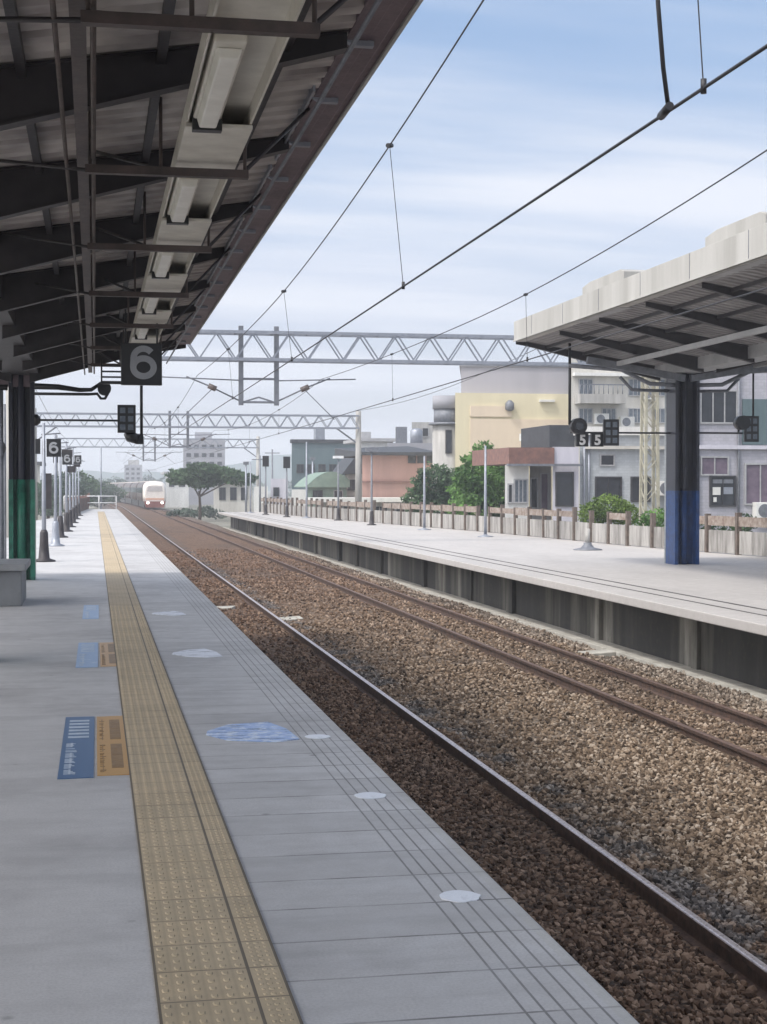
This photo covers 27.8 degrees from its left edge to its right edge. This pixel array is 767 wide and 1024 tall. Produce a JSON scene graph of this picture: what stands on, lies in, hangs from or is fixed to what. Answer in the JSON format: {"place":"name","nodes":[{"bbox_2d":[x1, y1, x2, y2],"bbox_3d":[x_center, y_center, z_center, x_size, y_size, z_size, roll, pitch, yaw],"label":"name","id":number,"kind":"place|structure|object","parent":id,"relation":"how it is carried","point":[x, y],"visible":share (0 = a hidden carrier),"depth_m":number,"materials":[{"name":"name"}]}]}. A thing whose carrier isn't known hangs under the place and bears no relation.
{"place":"outdoors","nodes":[
{"label":"outdoors","id":0,"kind":"place"},
{"bbox_2d":[38,491,291,527],"bbox_3d":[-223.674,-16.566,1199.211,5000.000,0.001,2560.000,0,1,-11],"label":"ground","id":1,"kind":"structure","parent":0,"point":[225,522],"depth_m":165.96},
{"bbox_2d":[37,482,68,518],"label":"leafy tree","id":2,"kind":"object","parent":1,"relation":"on","point":[49,513],"visible":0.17,"depth_m":136.46,"materials":[{"name":"green plant"}]},
{"bbox_2d":[38,472,90,512],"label":"leafy tree","id":3,"kind":"object","parent":1,"relation":"on","point":[83,491],"visible":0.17,"depth_m":146.66,"materials":[{"name":"green plant"}]},
{"bbox_2d":[53,469,103,504],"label":"leafy tree","id":4,"kind":"object","parent":1,"relation":"on","point":[85,481],"visible":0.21,"depth_m":166.55,"materials":[{"name":"green plant"}]},
{"bbox_2d":[77,475,112,508],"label":"leafy tree","id":5,"kind":"object","parent":1,"relation":"on","point":[105,491],"visible":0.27,"depth_m":196.41,"materials":[{"name":"green plant"}]},
{"bbox_2d":[91,481,128,505],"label":"leafy tree","id":6,"kind":"object","parent":1,"relation":"on","point":[113,492],"visible":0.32,"depth_m":226.16,"materials":[{"name":"green plant"}]},
{"bbox_2d":[124,460,141,481],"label":"tower block","id":7,"kind":"structure","parent":1,"relation":"on","point":[133,471],"depth_m":454.17,"materials":[{"name":"concrete"}]},
{"bbox_2d":[56,435,259,514],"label":"catenary gantry","id":8,"kind":"object","parent":1,"relation":"on","point":[257,444],"visible":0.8,"depth_m":148.48,"materials":[{"name":"metal"}]},
{"bbox_2d":[41,475,291,496],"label":"tree belt","id":9,"kind":"object","parent":1,"relation":"on","point":[161,479],"visible":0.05,"depth_m":479.71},
{"bbox_2d":[166,505,226,519],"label":"bush","id":10,"kind":"object","parent":1,"relation":"on","point":[189,512],"visible":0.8,"depth_m":148.89,"materials":[{"name":"green plant"}]},
{"bbox_2d":[35,408,361,519],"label":"catenary gantry","id":11,"kind":"object","parent":1,"relation":"on","point":[358,485],"visible":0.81,"depth_m":95.59,"materials":[{"name":"metal"}]},
{"bbox_2d":[164,461,258,519],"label":"umbrella tree","id":12,"kind":"object","parent":1,"relation":"on","point":[200,475],"visible":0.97,"depth_m":140.71,"materials":[{"name":"green plant"}]},
{"bbox_2d":[213,482,251,516],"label":"track hut","id":13,"kind":"object","parent":1,"relation":"on","point":[228,498],"visible":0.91,"depth_m":164.82,"materials":[{"name":"concrete"}]},
{"bbox_2d":[254,479,305,511],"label":"equipment cabin","id":14,"kind":"object","parent":1,"relation":"on","point":[278,487],"visible":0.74,"depth_m":142.61,"materials":[{"name":"metal"}]},
{"bbox_2d":[294,472,349,506],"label":"shed","id":15,"kind":"structure","parent":1,"relation":"on","point":[321,484],"depth_m":125.10,"materials":[{"name":"green metal"}]},
{"bbox_2d":[332,458,361,496],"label":"house","id":16,"kind":"structure","parent":1,"relation":"on","point":[347,467],"depth_m":127.65,"materials":[{"name":"grey concrete"}]},
{"bbox_2d":[305,497,416,511],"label":"shop row","id":17,"kind":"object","parent":1,"relation":"on","point":[379,500],"visible":0.11,"depth_m":107.15,"materials":[{"name":"concrete"}]},
{"bbox_2d":[343,432,395,446],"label":"house","id":18,"kind":"structure","parent":1,"relation":"on","point":[367,440],"depth_m":137.12,"materials":[{"name":"white paint"}]},
{"bbox_2d":[335,446,431,496],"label":"workshop","id":19,"kind":"structure","parent":1,"relation":"on","point":[394,469],"depth_m":114.03,"materials":[{"name":"pink"}]},
{"bbox_2d":[387,422,431,449],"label":"house","id":20,"kind":"structure","parent":1,"relation":"on","point":[421,435],"depth_m":136.45,"materials":[{"name":"concrete"}]},
{"bbox_2d":[400,461,455,513],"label":"leafy tree","id":21,"kind":"object","parent":1,"relation":"on","point":[438,479],"visible":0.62,"depth_m":81.33,"materials":[{"name":"green plant"}]},
{"bbox_2d":[444,439,504,516],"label":"round tree","id":22,"kind":"object","parent":1,"relation":"on","point":[466,486],"visible":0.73,"depth_m":73.39,"materials":[{"name":"green plant"}]},
{"bbox_2d":[223,527,766,700],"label":"drain kerb","id":23,"kind":"structure","parent":1,"relation":"on","point":[655,661],"depth_m":30.44,"materials":[{"name":"concrete"}]},
{"bbox_2d":[237,518,700,669],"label":"platform pier row","id":24,"kind":"object","parent":23,"relation":"on","point":[596,618],"visible":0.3,"depth_m":36.00,"materials":[{"name":"concrete"}]},
{"bbox_2d":[231,517,766,689],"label":"retaining wall","id":25,"kind":"structure","parent":1,"relation":"on","point":[735,654],"depth_m":31.09,"materials":[{"name":"concrete"}]},
{"bbox_2d":[218,512,766,635],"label":"platform","id":26,"kind":"structure","parent":25,"relation":"on","point":[734,578],"depth_m":36.26,"materials":[{"name":"concrete"}]},
{"bbox_2d":[283,457,289,516],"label":"platform post","id":27,"kind":"object","parent":26,"relation":"on","point":[286,462],"visible":0.88,"depth_m":93.43,"materials":[{"name":"metal"}]},
{"bbox_2d":[333,456,343,520],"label":"platform post","id":28,"kind":"object","parent":26,"relation":"on","point":[338,512],"visible":1,"depth_m":84.02,"materials":[{"name":"metal"}]},
{"bbox_2d":[365,448,377,524],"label":"platform post","id":29,"kind":"object","parent":26,"relation":"on","point":[371,521],"visible":0.98,"depth_m":73.89,"materials":[{"name":"metal"}]},
{"bbox_2d":[417,456,430,529],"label":"platform post","id":30,"kind":"object","parent":26,"relation":"on","point":[424,507],"visible":0.98,"depth_m":65.90,"materials":[{"name":"metal"}]},
{"bbox_2d":[477,446,492,536],"bbox_3d":[3.741,-0.763,56.845,0.600,3.350,0.600,0,1,-11],"label":"platform post","id":31,"kind":"object","parent":26,"relation":"on","point":[485,494],"visible":1,"depth_m":56.81,"materials":[{"name":"metal"}]},
{"bbox_2d":[229,512,766,615],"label":"platform joint strip","id":32,"kind":"object","parent":26,"relation":"on","point":[558,575],"visible":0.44,"depth_m":31.41,"materials":[{"name":"concrete"}]},
{"bbox_2d":[261,497,766,556],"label":"boundary fence","id":33,"kind":"object","parent":26,"relation":"on","point":[738,541],"visible":0.91,"depth_m":55.95,"materials":[{"name":"concrete"}]},
{"bbox_2d":[573,529,601,550],"bbox_3d":[5.941,0.796,45.072,0.840,0.620,0.827,0,1,-11],"label":"post base","id":34,"kind":"object","parent":26,"relation":"on","point":[587,546],"visible":1,"depth_m":44.97,"materials":[{"name":"metal"}]},
{"bbox_2d":[513,223,766,564],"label":"platform canopy","id":35,"kind":"object","parent":26,"relation":"on","point":[683,355],"visible":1,"depth_m":33.07,"materials":[{"name":"metal"}]},
{"bbox_2d":[568,343,586,433],"bbox_3d":[4.549,-2.885,36.262,0.405,2.127,0.270,0,1,-11],"label":"platform camera","id":36,"kind":"object","parent":35,"relation":"hanging from","point":[577,425],"visible":1,"depth_m":36.28,"materials":[{"name":"black plastic"}]},
{"bbox_2d":[603,419,618,445],"bbox_3d":[5.361,-1.873,36.519,0.380,0.620,0.094,0,1,-11],"label":"display panel","id":37,"kind":"object","parent":35,"relation":"attached to","point":[610,432],"visible":1,"depth_m":36.48,"materials":[{"name":"black plastic"}]},
{"bbox_2d":[578,269,644,321],"bbox_3d":[4.834,-4.389,31.554,1.000,0.783,2.720,0,1,-11],"label":"roof vent","id":38,"kind":"object","parent":35,"relation":"on","point":[610,278],"visible":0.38,"depth_m":31.15,"materials":[{"name":"metal"}]},
{"bbox_2d":[570,432,669,446],"bbox_3d":[5.608,-1.721,36.671,2.480,0.352,0.112,0,1,-11],"label":"platform sign","id":39,"kind":"object","parent":35,"relation":"attached to","point":[596,439],"visible":1,"depth_m":36.51,"materials":[{"name":"black plastic"}]},
{"bbox_2d":[699,373,758,441],"bbox_3d":[8.204,-2.735,37.077,1.600,2.105,0.176,0,1,-11],"label":"display panel","id":40,"kind":"object","parent":35,"relation":"attached to","point":[751,433],"visible":0.96,"depth_m":37.13,"materials":[{"name":"black plastic"}]},
{"bbox_2d":[733,415,750,432],"bbox_3d":[8.548,-2.103,37.043,0.340,0.397,0.354,0,1,-11],"label":"platform camera","id":41,"kind":"object","parent":40,"relation":"attached to","point":[743,422],"visible":1,"depth_m":36.88,"materials":[{"name":"black plastic"}]},
{"bbox_2d":[698,212,766,280],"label":"roof vent","id":42,"kind":"object","parent":35,"relation":"on","point":[741,225],"visible":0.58,"depth_m":24.89,"materials":[{"name":"metal"}]},
{"bbox_2d":[577,493,643,525],"bbox_3d":[8.543,0.806,57.740,2.751,3.089,1.391,0,1,-11],"label":"bush","id":43,"kind":"object","parent":1,"relation":"on","point":[617,504],"visible":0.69,"depth_m":57.52,"materials":[{"name":"green plant"}]},
{"bbox_2d":[633,507,663,526],"bbox_3d":[8.919,1.146,50.054,1.891,2.663,0.842,-1,1,-36],"label":"bush","id":44,"kind":"object","parent":1,"relation":"on","point":[659,518],"visible":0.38,"depth_m":49.84,"materials":[{"name":"green plant"}]},
{"bbox_2d":[700,512,757,531],"bbox_3d":[10.440,1.262,46.760,1.805,2.539,0.921,0,1,26],"label":"bush","id":45,"kind":"object","parent":1,"relation":"on","point":[748,529],"visible":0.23,"depth_m":46.62,"materials":[{"name":"green plant"}]},
{"bbox_2d":[40,454,291,490],"bbox_3d":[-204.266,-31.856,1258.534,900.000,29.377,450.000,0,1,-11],"label":"hill","id":46,"kind":"structure","parent":0,"point":[279,471],"depth_m":1151.38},
{"bbox_2d":[160,472,188,507],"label":"house","id":47,"kind":"structure","parent":0,"point":[177,496],"depth_m":233.24,"materials":[{"name":"white paint"}]},
{"bbox_2d":[183,432,224,504],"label":"tower block","id":48,"kind":"structure","parent":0,"point":[217,457],"depth_m":268.80,"materials":[{"name":"white concrete"}]},
{"bbox_2d":[0,509,638,1023],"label":"platform","id":49,"kind":"structure","parent":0,"point":[364,923],"depth_m":6.70,"materials":[{"name":"concrete"}]},
{"bbox_2d":[3,404,6,558],"bbox_3d":[-7.512,-0.497,30.129,0.340,3.200,0.200,0,1,-11],"label":"platform post","id":50,"kind":"object","parent":49,"relation":"on","point":[4,443],"visible":0.54,"depth_m":30.13,"materials":[{"name":"metal"}]},
{"bbox_2d":[0,559,30,605],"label":"bench","id":51,"kind":"object","parent":49,"relation":"on","point":[12,582],"visible":1,"depth_m":20.66,"materials":[{"name":"grey concrete"}]},
{"bbox_2d":[35,423,60,561],"bbox_3d":[-7.162,-0.418,32.943,0.600,2.950,0.468,0,1,-11],"label":"platform post","id":52,"kind":"object","parent":49,"relation":"on","point":[53,447],"visible":0.96,"depth_m":32.89,"materials":[{"name":"metal"}]},
{"bbox_2d":[46,434,68,546],"bbox_3d":[-8.807,-0.584,41.482,0.582,3.000,0.512,1,1,30],"label":"platform post","id":53,"kind":"object","parent":49,"relation":"on","point":[55,539],"visible":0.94,"depth_m":41.42,"materials":[{"name":"metal"}]},
{"bbox_2d":[53,448,71,537],"bbox_3d":[-10.049,-0.700,48.474,0.600,3.000,0.468,0,1,-11],"label":"platform post","id":54,"kind":"object","parent":49,"relation":"on","point":[66,458],"visible":0.84,"depth_m":48.42,"materials":[{"name":"metal"}]},
{"bbox_2d":[62,441,75,531],"bbox_3d":[-11.213,-0.905,54.853,0.512,3.200,0.480,1,1,30],"label":"platform post","id":55,"kind":"object","parent":49,"relation":"on","point":[66,522],"visible":0.88,"depth_m":54.82,"materials":[{"name":"metal"}]},
{"bbox_2d":[67,464,76,526],"bbox_3d":[-12.288,-0.753,60.786,0.480,2.700,0.512,1,1,39],"label":"platform post","id":56,"kind":"object","parent":49,"relation":"on","point":[70,468],"visible":0.62,"depth_m":60.72,"materials":[{"name":"metal"}]},
{"bbox_2d":[71,448,80,522],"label":"platform post","id":57,"kind":"object","parent":49,"relation":"on","point":[76,459],"visible":0.82,"depth_m":67.61,"materials":[{"name":"metal"}]},
{"bbox_2d":[57,716,94,778],"bbox_3d":[-1.894,1.439,9.610,0.200,0.005,2.300,0,1,-11],"label":"floor sticker","id":58,"kind":"object","parent":49,"relation":"on","point":[77,756],"visible":1,"depth_m":9.40,"materials":[{"name":"blue"}]},
{"bbox_2d":[68,493,89,510],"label":"fence","id":59,"kind":"object","parent":49,"relation":"on","point":[84,501],"visible":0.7,"depth_m":102.34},
{"bbox_2d":[75,642,97,667],"bbox_3d":[-2.819,1.354,14.757,0.200,0.005,2.200,0,1,-11],"label":"floor sticker","id":60,"kind":"object","parent":49,"relation":"on","point":[87,655],"visible":1,"depth_m":14.63,"materials":[{"name":"blue"}]},
{"bbox_2d":[82,605,98,618],"bbox_3d":[-3.734,1.271,19.774,0.200,0.005,2.200,0,1,-11],"label":"floor sticker","id":61,"kind":"object","parent":49,"relation":"on","point":[90,611],"visible":1,"depth_m":19.62,"materials":[{"name":"blue"}]},
{"bbox_2d":[64,447,116,508],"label":"end railing","id":62,"kind":"object","parent":49,"relation":"on","point":[100,502],"visible":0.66,"depth_m":108.94,"materials":[{"name":"metal"}]},
{"bbox_2d":[100,642,115,666],"bbox_3d":[-2.623,1.353,14.824,0.180,0.005,2.140,0,1,-11],"label":"floor sticker","id":63,"kind":"object","parent":49,"relation":"on","point":[107,654],"visible":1,"depth_m":14.71,"materials":[{"name":"brown"}]},
{"bbox_2d":[97,716,128,775],"bbox_3d":[-1.698,1.438,9.677,0.180,0.005,2.240,0,1,-11],"label":"floor sticker","id":64,"kind":"object","parent":49,"relation":"on","point":[112,758],"visible":1,"depth_m":9.47,"materials":[{"name":"brown"}]},
{"bbox_2d":[172,648,222,657],"bbox_3d":[-1.798,1.353,14.846,0.460,0.004,0.800,0,1,-11],"label":"boarding mark","id":65,"kind":"object","parent":49,"relation":"on","point":[204,653],"visible":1,"depth_m":14.80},
{"bbox_2d":[98,512,303,1023],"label":"tactile paving","id":66,"kind":"structure","parent":49,"relation":"on","point":[215,959],"depth_m":6.48,"materials":[{"name":"tile"}]},
{"bbox_2d":[0,0,422,579],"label":"platform canopy","id":67,"kind":"object","parent":49,"relation":"on","point":[93,95],"visible":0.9,"depth_m":10.74,"materials":[{"name":"metal"}]},
{"bbox_2d":[0,382,110,399],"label":"cable arm","id":68,"kind":"object","parent":67,"relation":"attached to","point":[104,390],"visible":0.94,"depth_m":26.34},
{"bbox_2d":[34,405,135,432],"bbox_3d":[-5.098,-1.597,26.492,1.700,0.480,0.200,0,1,-11],"label":"display panel","id":69,"kind":"object","parent":67,"relation":"attached to","point":[126,419],"visible":1,"depth_m":26.56,"materials":[{"name":"black plastic"}]},
{"bbox_2d":[101,309,161,385],"bbox_3d":[-3.217,-2.175,19.766,0.771,1.110,0.134,0,1,-11],"label":"platform sign","id":70,"kind":"object","parent":67,"relation":"hanging from","point":[141,364],"visible":0.95,"depth_m":19.73,"materials":[{"name":"black plastic"}]},
{"bbox_2d":[124,386,142,443],"bbox_3d":[-4.305,-2.007,26.675,0.332,1.675,0.238,0,1,-11],"label":"platform camera","id":71,"kind":"object","parent":67,"relation":"hanging from","point":[135,438],"visible":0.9,"depth_m":26.69,"materials":[{"name":"black plastic"}]},
{"bbox_2d":[129,0,305,342],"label":"light trunking","id":72,"kind":"object","parent":67,"relation":"attached to","point":[258,64],"visible":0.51,"depth_m":8.86,"materials":[{"name":"metal"}]},
{"bbox_2d":[142,298,158,314],"bbox_3d":[-2.507,-2.276,16.734,0.160,0.120,1.550,0,1,-11],"label":"ceiling light","id":73,"kind":"object","parent":72,"relation":"attached to","point":[149,305],"visible":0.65,"depth_m":16.90,"materials":[{"name":"white plastic"}]},
{"bbox_2d":[152,252,174,278],"bbox_3d":[-1.948,-2.227,13.736,0.160,0.120,1.550,0,1,-11],"label":"ceiling light","id":74,"kind":"object","parent":72,"relation":"attached to","point":[161,264],"visible":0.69,"depth_m":13.76,"materials":[{"name":"white plastic"}]},
{"bbox_2d":[166,177,199,224],"bbox_3d":[-1.389,-2.178,10.739,0.160,0.120,1.550,0,1,-11],"label":"ceiling light","id":75,"kind":"object","parent":72,"relation":"attached to","point":[182,196],"visible":0.84,"depth_m":10.65,"materials":[{"name":"white plastic"}]},
{"bbox_2d":[192,33,246,133],"bbox_3d":[-0.830,-2.128,7.741,0.160,0.120,1.550,0,1,-11],"label":"ceiling light","id":76,"kind":"object","parent":72,"relation":"attached to","point":[225,55],"visible":0.91,"depth_m":7.51,"materials":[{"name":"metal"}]},
{"bbox_2d":[206,722,299,741],"bbox_3d":[-0.872,1.432,10.070,0.570,0.004,0.830,0,1,-11],"label":"boarding mark","id":77,"kind":"object","parent":49,"relation":"on","point":[268,732],"visible":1,"depth_m":10.01,"materials":[{"name":"paint"}]},
{"bbox_2d":[6,326,659,537],"bbox_3d":[-1.295,-1.860,50.597,21.555,8.450,0.660,0,1,-11],"label":"catenary gantry","id":78,"kind":"object","parent":49,"relation":"on","point":[275,359],"visible":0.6,"depth_m":50.62,"materials":[{"name":"metal"}]},
{"bbox_2d":[116,0,766,465],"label":"overhead line","id":79,"kind":"object","parent":78,"relation":"hanging from","point":[666,110],"visible":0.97,"depth_m":11.32,"materials":[{"name":"metal"}]},
{"bbox_2d":[143,150,766,472],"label":"overhead line","id":80,"kind":"object","parent":78,"relation":"hanging from","point":[526,294],"visible":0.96,"depth_m":24.43,"materials":[{"name":"metal"}]},
{"bbox_2d":[354,792,385,798],"bbox_3d":[-0.068,1.466,8.008,0.166,0.004,0.171,0,1,-11],"label":"edge disc","id":81,"kind":"object","parent":49,"relation":"on","point":[369,795],"visible":1,"depth_m":8.00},
{"bbox_2d":[439,890,480,902],"bbox_3d":[0.298,1.498,6.040,0.162,0.004,0.161,1,1,28],"label":"edge disc","id":82,"kind":"object","parent":49,"relation":"on","point":[460,896],"visible":1,"depth_m":6.03,"materials":[{"name":"paint"}]},
{"bbox_2d":[290,429,354,496],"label":"warehouse","id":83,"kind":"structure","parent":0,"point":[320,448],"depth_m":153.25,"materials":[{"name":"concrete"}]},
{"bbox_2d":[3,0,766,475],"label":"sky","id":84,"kind":"structure","parent":0,"point":[531,92],"materials":[{"name":"blue"}]},
{"bbox_2d":[94,500,766,1023],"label":"ballast bed","id":85,"kind":"object","parent":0,"point":[182,536],"visible":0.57,"depth_m":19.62,"materials":[{"name":"gravel"}]},
{"bbox_2d":[104,470,165,507],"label":"train","id":86,"kind":"object","parent":85,"relation":"on","point":[148,494],"visible":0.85,"depth_m":189.22,"materials":[{"name":"white metal"}]},
{"bbox_2d":[112,504,766,1001],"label":"rail","id":87,"kind":"object","parent":85,"relation":"on","point":[722,950],"visible":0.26,"depth_m":11.90,"materials":[{"name":"metal"}]},
{"bbox_2d":[120,502,766,770],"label":"rail","id":88,"kind":"object","parent":85,"relation":"on","point":[746,755],"visible":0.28,"depth_m":22.88,"materials":[{"name":"metal"}]},
{"bbox_2d":[155,508,766,731],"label":"rail","id":89,"kind":"object","parent":85,"relation":"on","point":[725,713],"visible":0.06,"depth_m":24.38,"materials":[{"name":"metal"}]},
{"bbox_2d":[578,649,615,656],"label":"concrete slab","id":90,"kind":"structure","parent":85,"relation":"on","point":[608,652],"depth_m":26.57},
{"bbox_2d":[429,365,567,519],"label":"commercial building","id":91,"kind":"structure","parent":0,"point":[501,407],"depth_m":100.13,"materials":[{"name":"yellow paint"}]},
{"bbox_2d":[472,425,582,521],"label":"house","id":92,"kind":"structure","parent":0,"point":[548,455],"depth_m":64.18,"materials":[{"name":"white paint"}]},
{"bbox_2d":[513,479,527,502],"bbox_3d":[5.678,-0.865,64.102,0.617,1.017,0.100,0,1,-11],"label":"window","id":93,"kind":"structure","parent":92,"relation":"in","point":[520,485],"depth_m":64.09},
{"bbox_2d":[530,477,537,508],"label":"window","id":94,"kind":"structure","parent":92,"relation":"in","point":[533,480],"depth_m":65.65,"materials":[{"name":"glass"}]},
{"bbox_2d":[540,473,548,509],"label":"window","id":95,"kind":"structure","parent":92,"relation":"in","point":[544,477],"depth_m":65.73,"materials":[{"name":"glass"}]},
{"bbox_2d":[555,472,573,506],"bbox_3d":[7.494,-0.946,64.134,0.787,1.434,0.100,0,1,-11],"label":"window","id":96,"kind":"structure","parent":92,"relation":"in","point":[564,481],"depth_m":64.13,"materials":[{"name":"grey glass"}]},
{"bbox_2d":[519,426,664,525],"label":"house","id":97,"kind":"structure","parent":0,"point":[612,470],"depth_m":64.86,"materials":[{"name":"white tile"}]},
{"bbox_2d":[599,454,614,465],"bbox_3d":[9.352,-2.169,64.766,0.662,0.508,0.100,0,1,-11],"label":"window","id":98,"kind":"structure","parent":97,"relation":"in","point":[604,459],"depth_m":64.76,"materials":[{"name":"grey glass"}]},
{"bbox_2d":[595,476,621,501],"bbox_3d":[9.402,-0.956,64.795,1.170,1.058,0.100,0,1,-11],"label":"window","id":99,"kind":"structure","parent":97,"relation":"in","point":[603,484],"depth_m":64.79,"materials":[{"name":"grey glass"}]},
{"bbox_2d":[630,476,650,501],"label":"window","id":100,"kind":"structure","parent":97,"relation":"in","point":[634,480],"depth_m":65.02,"materials":[{"name":"grey glass"}]},
{"bbox_2d":[571,358,664,521],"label":"apartment building","id":101,"kind":"structure","parent":0,"point":[598,397],"depth_m":89.65,"materials":[{"name":"concrete"}]},
{"bbox_2d":[578,378,592,393],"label":"window","id":102,"kind":"structure","parent":101,"relation":"in","point":[584,388],"depth_m":89.53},
{"bbox_2d":[578,408,592,422],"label":"window","id":103,"kind":"structure","parent":101,"relation":"in","point":[586,414],"depth_m":89.55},
{"bbox_2d":[628,378,640,395],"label":"window","id":104,"kind":"structure","parent":101,"relation":"in","point":[634,383],"depth_m":90.06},
{"bbox_2d":[699,373,766,532],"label":"house","id":105,"kind":"structure","parent":0,"point":[732,474],"depth_m":57.26,"materials":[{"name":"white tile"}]},
{"bbox_2d":[700,456,728,475],"bbox_3d":[12.217,-1.700,57.169,1.120,0.719,0.100,0,1,-11],"label":"window","id":106,"kind":"structure","parent":105,"relation":"in","point":[709,465],"depth_m":57.15,"materials":[{"name":"white glass"}]},
{"bbox_2d":[700,389,737,423],"bbox_3d":[12.367,-3.881,57.161,1.485,1.260,0.100,0,1,-11],"label":"window","id":107,"kind":"structure","parent":105,"relation":"in","point":[715,408],"depth_m":57.16,"materials":[{"name":"grey glass"}]},
{"bbox_2d":[709,476,735,506],"bbox_3d":[12.530,-0.773,57.243,1.031,1.149,0.100,0,1,-11],"label":"window","id":108,"kind":"structure","parent":105,"relation":"in","point":[723,500],"depth_m":57.23,"materials":[{"name":"glass"}]},
{"bbox_2d":[744,463,766,504],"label":"window","id":109,"kind":"structure","parent":105,"relation":"in","point":[755,474],"depth_m":57.47,"materials":[{"name":"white glass"}]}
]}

